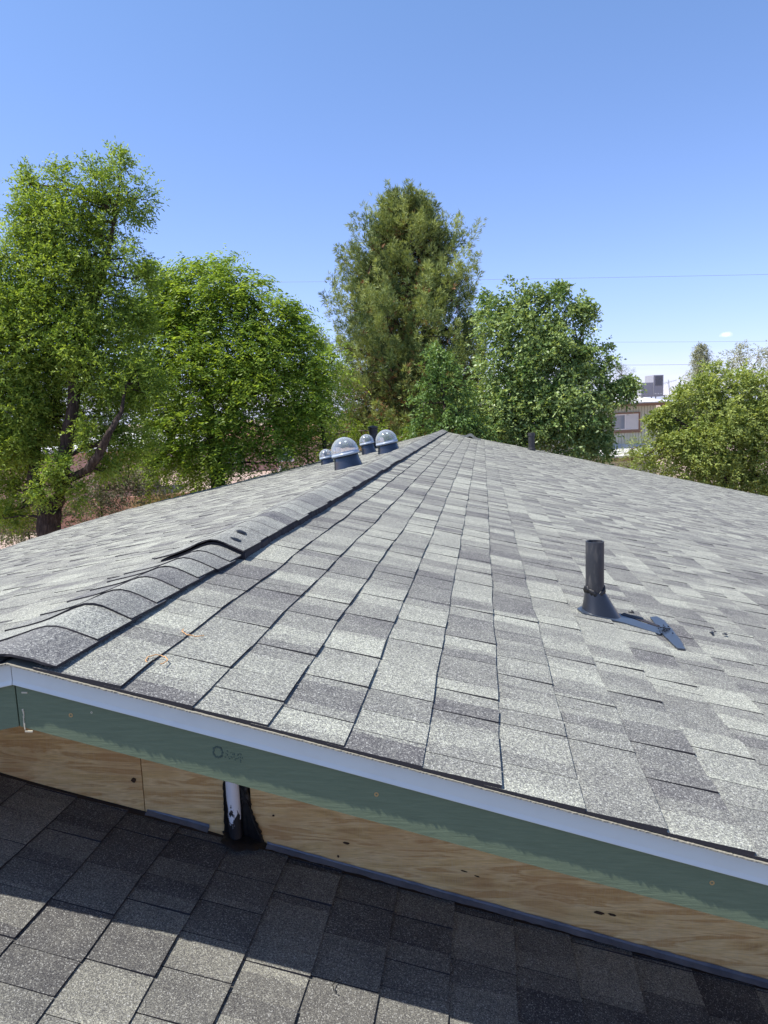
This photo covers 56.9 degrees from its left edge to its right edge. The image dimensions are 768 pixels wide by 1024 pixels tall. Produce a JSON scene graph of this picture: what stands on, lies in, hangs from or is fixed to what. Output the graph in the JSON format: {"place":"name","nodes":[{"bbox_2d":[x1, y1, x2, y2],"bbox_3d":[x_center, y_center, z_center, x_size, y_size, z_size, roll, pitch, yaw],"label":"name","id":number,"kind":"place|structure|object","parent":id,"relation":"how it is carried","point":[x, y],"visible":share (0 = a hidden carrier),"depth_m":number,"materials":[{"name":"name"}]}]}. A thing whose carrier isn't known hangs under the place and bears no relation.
{"place":"outdoors","nodes":[
{"label":"outdoors","id":0,"kind":"place"},
{"bbox_2d":[145,654,167,663],"bbox_3d":[-0.461,0.299,1.442,0.040,0.012,0.046,-1,8,8],"label":"curled strip","id":1,"kind":"object","parent":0,"point":[158,655],"visible":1,"depth_m":1.45,"materials":[{"name":"brown"}]},
{"bbox_2d":[0,405,767,548],"bbox_3d":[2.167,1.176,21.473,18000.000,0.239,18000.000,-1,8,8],"label":"ground","id":2,"kind":"structure","parent":0,"point":[268,472],"depth_m":49.22,"materials":[{"name":"beige soil"}]},
{"bbox_2d":[0,486,91,547],"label":"sage shrub","id":3,"kind":"object","parent":2,"relation":"on","point":[9,539],"visible":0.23,"depth_m":13.48,"materials":[{"name":"green plant"}]},
{"bbox_2d":[0,443,159,503],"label":"house","id":4,"kind":"structure","parent":2,"relation":"on","point":[81,463],"depth_m":39.12,"materials":[{"name":"pink paint"}]},
{"bbox_2d":[0,136,181,544],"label":"ash tree","id":5,"kind":"object","parent":2,"relation":"on","point":[57,331],"visible":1,"depth_m":11.77,"materials":[{"name":"green plant"}]},
{"bbox_2d":[1,492,189,533],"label":"garden wall","id":6,"kind":"structure","parent":2,"relation":"on","point":[64,524],"depth_m":28.84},
{"bbox_2d":[65,450,171,524],"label":"sage shrub","id":7,"kind":"object","parent":2,"relation":"on","point":[114,490],"visible":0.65,"depth_m":13.95,"materials":[{"name":"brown plant"}]},
{"bbox_2d":[74,431,207,474],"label":"house","id":8,"kind":"structure","parent":2,"relation":"on","point":[158,449],"depth_m":56.88,"materials":[{"name":"beige paint"}]},
{"bbox_2d":[126,423,164,491],"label":"sage shrub","id":9,"kind":"object","parent":2,"relation":"on","point":[144,443],"visible":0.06,"depth_m":20.00,"materials":[{"name":"green plant"}]},
{"bbox_2d":[118,485,188,508],"bbox_3d":[-4.683,-0.189,15.058,1.988,0.954,2.064,-3,8,-9],"label":"grass tuft","id":10,"kind":"object","parent":2,"relation":"on","point":[157,499],"visible":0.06,"depth_m":14.93,"materials":[{"name":"green plant"}]},
{"bbox_2d":[81,243,356,505],"bbox_3d":[-3.358,-1.570,14.632,5.649,7.727,3.070,-1,8,8],"label":"tree of heaven","id":11,"kind":"object","parent":2,"relation":"on","point":[237,384],"visible":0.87,"depth_m":14.12,"materials":[{"name":"green plant"}]},
{"bbox_2d":[226,424,322,471],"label":"house","id":12,"kind":"structure","parent":2,"relation":"on","point":[261,467],"depth_m":56.97,"materials":[{"name":"pink paint"}]},
{"bbox_2d":[263,339,370,470],"bbox_3d":[-1.450,-0.868,15.729,2.415,5.891,1.804,-1,8,8],"label":"sapling","id":13,"kind":"object","parent":2,"relation":"on","point":[311,441],"visible":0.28,"depth_m":15.45,"materials":[{"name":"green plant"}]},
{"bbox_2d":[288,409,390,463],"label":"green shrub","id":14,"kind":"object","parent":2,"relation":"on","point":[352,433],"visible":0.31,"depth_m":17.48,"materials":[{"name":"green plant"}]},
{"bbox_2d":[0,430,767,1023],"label":"house","id":15,"kind":"structure","parent":2,"relation":"on","point":[406,732],"depth_m":1.67,"materials":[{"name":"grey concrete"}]},
{"bbox_2d":[319,449,333,464],"bbox_3d":[-0.899,-0.857,11.184,0.241,0.273,0.222,-1,8,8],"label":"tubular skylight","id":16,"kind":"object","parent":15,"relation":"on","point":[327,459],"visible":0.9,"depth_m":11.11,"materials":[{"name":"black"}]},
{"bbox_2d":[331,437,361,469],"bbox_3d":[-0.382,-0.595,7.306,0.325,0.353,0.303,-1,8,8],"label":"tubular skylight","id":17,"kind":"object","parent":15,"relation":"on","point":[346,459],"visible":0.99,"depth_m":7.20,"materials":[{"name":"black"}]},
{"bbox_2d":[359,434,375,454],"bbox_3d":[-0.254,-1.065,11.277,0.273,0.342,0.244,-1,8,8],"label":"tubular skylight","id":18,"kind":"object","parent":15,"relation":"on","point":[368,447],"visible":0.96,"depth_m":11.19,"materials":[{"name":"black"}]},
{"bbox_2d":[368,425,377,447],"bbox_3d":[-0.228,-1.609,15.339,0.230,0.520,0.230,-1,8,8],"label":"roof vent","id":19,"kind":"object","parent":15,"relation":"on","point":[373,431],"visible":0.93,"depth_m":15.26,"materials":[{"name":"black plastic"}]},
{"bbox_2d":[376,430,398,454],"bbox_3d":[0.051,-0.913,9.309,0.322,0.336,0.303,-1,8,8],"label":"tubular skylight","id":20,"kind":"object","parent":15,"relation":"on","point":[388,446],"visible":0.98,"depth_m":9.21,"materials":[{"name":"clear"}]},
{"bbox_2d":[528,433,535,450],"bbox_3d":[3.202,-1.520,15.397,0.170,0.405,0.170,-1,8,8],"label":"vent pipe","id":21,"kind":"object","parent":15,"relation":"on","point":[531,441],"visible":0.97,"depth_m":15.34,"materials":[{"name":"black plastic"}]},
{"bbox_2d":[577,540,727,649],"bbox_3d":[0.970,0.283,2.584,0.403,0.374,0.451,5,11,43],"label":"vent pipe","id":22,"kind":"object","parent":15,"relation":"on","point":[597,602],"visible":1,"depth_m":2.55,"materials":[{"name":"black plastic"}]},
{"bbox_2d":[313,178,489,450],"bbox_3d":[0.736,-4.569,22.208,5.883,11.282,5.900,-1,8,8],"label":"pine tree","id":23,"kind":"object","parent":2,"relation":"on","point":[393,278],"visible":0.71,"depth_m":20.98,"materials":[{"name":"green plant"}]},
{"bbox_2d":[46,400,758,447],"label":"distant trees","id":24,"kind":"object","parent":2,"relation":"on","point":[336,442],"visible":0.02,"depth_m":93.05,"materials":[{"name":"green plant"}]},
{"bbox_2d":[377,418,464,441],"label":"green shrub","id":25,"kind":"object","parent":2,"relation":"on","point":[399,439],"visible":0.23,"depth_m":18.49,"materials":[{"name":"green plant"}]},
{"bbox_2d":[399,340,504,442],"label":"young mulberry","id":26,"kind":"object","parent":2,"relation":"on","point":[454,419],"visible":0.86,"depth_m":16.86,"materials":[{"name":"green plant"}]},
{"bbox_2d":[456,274,647,464],"bbox_3d":[4.358,-2.349,18.560,5.034,7.662,3.044,-1,8,8],"label":"mulberry tree","id":27,"kind":"object","parent":2,"relation":"on","point":[560,406],"visible":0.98,"depth_m":18.12,"materials":[{"name":"green plant"}]},
{"bbox_2d":[608,362,634,380],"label":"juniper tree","id":28,"kind":"object","parent":2,"relation":"on","point":[617,369],"visible":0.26,"depth_m":43.93,"materials":[{"name":"green plant"}]},
{"bbox_2d":[605,432,674,476],"bbox_3d":[7.580,-0.701,21.056,2.312,3.416,1.018,-2,8,2],"label":"weedy shrub","id":29,"kind":"object","parent":2,"relation":"on","point":[629,456],"visible":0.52,"depth_m":20.98,"materials":[{"name":"green plant"}]},
{"bbox_2d":[625,358,767,495],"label":"elm tree","id":30,"kind":"object","parent":2,"relation":"on","point":[724,465],"visible":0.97,"depth_m":19.68,"materials":[{"name":"green plant"}]},
{"bbox_2d":[683,342,724,482],"bbox_3d":[13.377,-3.873,30.232,2.120,6.761,1.482,-1,8,8],"label":"tamarisk tree","id":31,"kind":"object","parent":2,"relation":"on","point":[698,355],"visible":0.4,"depth_m":29.86,"materials":[{"name":"green plant"}]},
{"bbox_2d":[704,338,767,491],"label":"grey tree","id":32,"kind":"object","parent":2,"relation":"on","point":[740,356],"visible":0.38,"depth_m":26.88,"materials":[{"name":"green plant"}]},
{"bbox_2d":[0,0,767,410],"label":"sky","id":33,"kind":"structure","parent":0,"point":[627,140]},
{"bbox_2d":[54,384,764,426],"bbox_3d":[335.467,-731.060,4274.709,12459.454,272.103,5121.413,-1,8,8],"label":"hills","id":34,"kind":"structure","parent":0,"point":[659,397],"depth_m":5274.43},
{"bbox_2d":[216,274,767,282],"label":"power line","id":35,"kind":"object","parent":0,"point":[603,277],"visible":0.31,"depth_m":41.94,"materials":[{"name":"grey"}]},
{"bbox_2d":[492,392,671,473],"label":"house","id":36,"kind":"structure","parent":0,"point":[630,424],"depth_m":31.60,"materials":[{"name":"beige"}]},
{"bbox_2d":[612,413,638,429],"bbox_3d":[10.731,-4.007,31.555,1.250,0.698,0.030,-3,8,-9],"label":"window","id":37,"kind":"structure","parent":36,"relation":"in","point":[624,421],"depth_m":31.56,"materials":[{"name":"white glass"}]},
{"bbox_2d":[637,375,664,399],"bbox_3d":[12.846,-5.978,34.520,1.320,1.300,0.860,-3,8,-9],"label":"rooftop cooler","id":38,"kind":"object","parent":36,"relation":"on","point":[653,386],"visible":0.83,"depth_m":34.16,"materials":[{"name":"grey metal"}]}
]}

